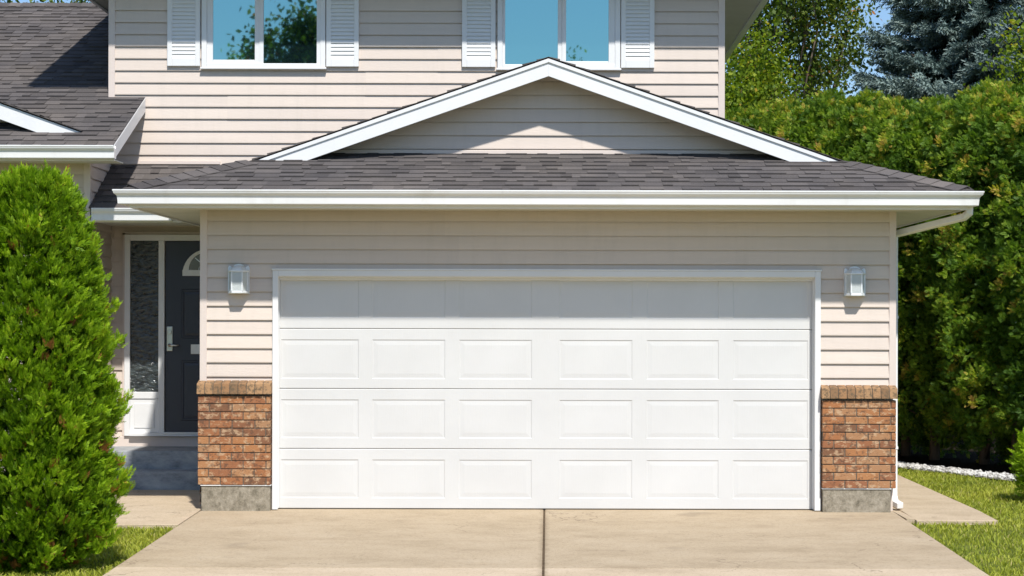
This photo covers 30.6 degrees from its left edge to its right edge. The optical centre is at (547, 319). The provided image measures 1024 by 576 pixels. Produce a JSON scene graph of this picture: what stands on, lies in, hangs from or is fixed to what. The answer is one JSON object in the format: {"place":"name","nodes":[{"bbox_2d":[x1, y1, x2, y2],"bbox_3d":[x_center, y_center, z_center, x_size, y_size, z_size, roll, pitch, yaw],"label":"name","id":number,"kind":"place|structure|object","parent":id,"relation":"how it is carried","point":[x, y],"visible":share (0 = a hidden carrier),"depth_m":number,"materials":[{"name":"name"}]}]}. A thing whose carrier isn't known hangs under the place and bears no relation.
{"place":"outdoors","nodes":[
{"label":"outdoors","id":0,"kind":"place"},
{"bbox_2d":[16,490,200,528],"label":"entry path","id":1,"kind":"structure","parent":0,"point":[163,508],"depth_m":17.14,"materials":[{"name":"concrete"}]},
{"bbox_2d":[0,0,1021,97],"label":"sky","id":2,"kind":"structure","parent":0,"point":[883,14],"materials":[{"name":"blue"}]},
{"bbox_2d":[0,422,1023,575],"bbox_3d":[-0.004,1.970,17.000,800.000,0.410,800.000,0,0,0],"label":"lawn","id":3,"kind":"structure","parent":0,"point":[940,537],"depth_m":15.28,"materials":[{"name":"plant"}]},
{"bbox_2d":[0,0,90,2],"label":"garden tree","id":4,"kind":"object","parent":3,"relation":"on","point":[51,1],"depth_m":34.33,"materials":[{"name":"green plant"}]},
{"bbox_2d":[0,158,136,573],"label":"arborvitae shrub","id":5,"kind":"object","parent":3,"relation":"on","point":[62,411],"visible":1,"depth_m":13.36,"materials":[{"name":"green plant"}]},
{"bbox_2d":[110,446,199,489],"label":"front steps","id":6,"kind":"structure","parent":3,"relation":"on","point":[166,467],"depth_m":19.23,"materials":[{"name":"concrete"}]},
{"bbox_2d":[0,0,983,511],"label":"house","id":7,"kind":"structure","parent":3,"relation":"on","point":[548,254],"depth_m":17.09,"materials":[{"name":"plastic"}]},
{"bbox_2d":[165,241,199,431],"bbox_3d":[-3.618,0.177,19.912,0.912,2.032,0.106,0,0,0],"label":"front door","id":8,"kind":"structure","parent":7,"relation":"in","point":[182,338],"depth_m":19.92,"materials":[{"name":"paint"}]},
{"bbox_2d":[228,264,249,293],"bbox_3d":[-2.806,-0.374,16.927,0.196,0.274,0.121,0,0,0],"label":"wall lantern","id":9,"kind":"object","parent":7,"relation":"attached to","point":[238,278],"depth_m":16.89,"materials":[{"name":"glass"}]},
{"bbox_2d":[200,0,326,69],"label":"window","id":10,"kind":"structure","parent":7,"relation":"in","point":[237,34],"depth_m":19.95,"materials":[{"name":"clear glass"}]},
{"bbox_2d":[278,280,812,509],"bbox_3d":[-0.020,0.636,17.108,4.966,2.196,0.040,0,0,0],"label":"garage door","id":11,"kind":"structure","parent":7,"relation":"in","point":[438,394],"depth_m":17.09,"materials":[{"name":"paint"}]},
{"bbox_2d":[496,0,620,70],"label":"window","id":12,"kind":"structure","parent":7,"relation":"in","point":[582,33],"depth_m":19.95,"materials":[{"name":"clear glass"}]},
{"bbox_2d":[844,266,865,295],"bbox_3d":[2.782,-0.351,16.927,0.196,0.274,0.121,0,0,0],"label":"wall lantern","id":13,"kind":"object","parent":7,"relation":"attached to","point":[854,280],"depth_m":16.89,"materials":[{"name":"glass"}]},
{"bbox_2d":[725,0,890,100],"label":"broadleaf tree","id":14,"kind":"object","parent":3,"relation":"on","point":[860,9],"visible":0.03,"depth_m":35.41,"materials":[{"name":"green plant"}]},
{"bbox_2d":[1006,428,1023,495],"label":"shrub","id":15,"kind":"object","parent":3,"relation":"on","point":[1018,463],"visible":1,"depth_m":18.21,"materials":[{"name":"green plant"}]},
{"bbox_2d":[103,509,988,575],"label":"driveway","id":16,"kind":"structure","parent":0,"point":[393,542],"depth_m":14.77,"materials":[{"name":"concrete"}]},
{"bbox_2d":[542,510,544,575],"bbox_3d":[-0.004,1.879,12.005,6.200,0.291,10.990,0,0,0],"label":"driveway joint","id":17,"kind":"object","parent":16,"relation":"on","point":[543,557],"visible":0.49,"depth_m":14.77,"materials":[{"name":"concrete"}]},
{"bbox_2d":[893,507,914,523],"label":"side path","id":18,"kind":"structure","parent":0,"point":[908,518],"depth_m":16.64,"materials":[{"name":"concrete"}]},
{"bbox_2d":[893,475,997,524],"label":"side path","id":19,"kind":"structure","parent":0,"point":[921,504],"depth_m":17.30,"materials":[{"name":"concrete"}]},
{"bbox_2d":[897,461,1016,481],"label":"gravel","id":20,"kind":"structure","parent":0,"point":[980,473],"depth_m":21.46,"materials":[{"name":"white gravel"}]},
{"bbox_2d":[897,430,1019,473],"bbox_3d":[6.192,1.768,25.262,5.720,0.008,16.500,0,0,-27],"label":"mulch bed","id":21,"kind":"object","parent":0,"point":[962,461],"depth_m":23.51,"materials":[{"name":"black soil"}]},
{"bbox_2d":[725,105,743,120],"bbox_3d":[2.639,-0.656,27.825,2.336,5.061,1.857,0,0,-27],"label":"hedge cedar","id":22,"kind":"object","parent":21,"relation":"on","point":[729,114],"depth_m":27.59,"materials":[{"name":"green plant"}]},
{"bbox_2d":[727,99,780,133],"bbox_3d":[3.120,-0.656,27.228,2.376,5.093,1.816,0,0,-21],"label":"hedge cedar","id":23,"kind":"object","parent":21,"relation":"on","point":[745,117],"visible":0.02,"depth_m":27.02,"materials":[{"name":"green plant"}]},
{"bbox_2d":[725,1,820,116],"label":"yellow green tree","id":24,"kind":"object","parent":21,"relation":"on","point":[740,92],"visible":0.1,"depth_m":29.54,"materials":[{"name":"green plant"}]},
{"bbox_2d":[748,97,818,146],"bbox_3d":[3.496,-0.644,26.446,2.233,5.041,1.910,0,0,-24],"label":"hedge cedar","id":25,"kind":"object","parent":21,"relation":"on","point":[767,127],"visible":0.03,"depth_m":26.32,"materials":[{"name":"green plant"}]},
{"bbox_2d":[725,0,879,102],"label":"broadleaf tree","id":26,"kind":"object","parent":21,"relation":"on","point":[800,31],"visible":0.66,"depth_m":31.64,"materials":[{"name":"green plant"}]},
{"bbox_2d":[772,86,871,159],"bbox_3d":[3.777,-0.673,25.810,2.299,5.102,1.818,0,0,-27],"label":"hedge cedar","id":27,"kind":"object","parent":21,"relation":"on","point":[806,124],"visible":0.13,"depth_m":25.52,"materials":[{"name":"green plant"}]},
{"bbox_2d":[807,86,922,451],"bbox_3d":[4.271,-0.611,25.001,2.412,5.004,1.905,0,0,-20],"label":"hedge cedar","id":28,"kind":"object","parent":21,"relation":"on","point":[840,119],"visible":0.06,"depth_m":24.71,"materials":[{"name":"green plant"}]},
{"bbox_2d":[838,95,973,455],"bbox_3d":[4.638,-0.533,24.345,2.302,4.815,1.735,0,0,-21],"label":"hedge cedar","id":29,"kind":"object","parent":21,"relation":"on","point":[895,106],"visible":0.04,"depth_m":24.14,"materials":[{"name":"green plant"}]},
{"bbox_2d":[861,92,997,459],"bbox_3d":[4.786,-0.499,23.636,2.298,4.744,1.861,0,0,-26],"label":"hedge cedar","id":30,"kind":"object","parent":21,"relation":"on","point":[909,124],"visible":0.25,"depth_m":23.26,"materials":[{"name":"green plant"}]},
{"bbox_2d":[849,0,1023,399],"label":"blue spruce","id":31,"kind":"object","parent":21,"relation":"on","point":[952,43],"visible":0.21,"depth_m":29.46,"materials":[{"name":"green plant"}]},
{"bbox_2d":[901,75,1023,464],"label":"hedge cedar","id":32,"kind":"object","parent":21,"relation":"on","point":[938,129],"visible":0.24,"depth_m":22.66,"materials":[{"name":"green plant"}]},
{"bbox_2d":[925,80,1023,468],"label":"hedge cedar","id":33,"kind":"object","parent":21,"relation":"on","point":[966,144],"visible":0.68,"depth_m":21.82,"materials":[{"name":"green plant"}]},
{"bbox_2d":[963,1,1023,87],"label":"yellow green tree","id":34,"kind":"object","parent":21,"relation":"on","point":[1017,66],"visible":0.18,"depth_m":23.99,"materials":[{"name":"green plant"}]},
{"bbox_2d":[977,95,1023,436],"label":"hedge cedar","id":35,"kind":"object","parent":21,"relation":"on","point":[1014,368],"visible":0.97,"depth_m":21.32,"materials":[{"name":"green plant"}]}
]}

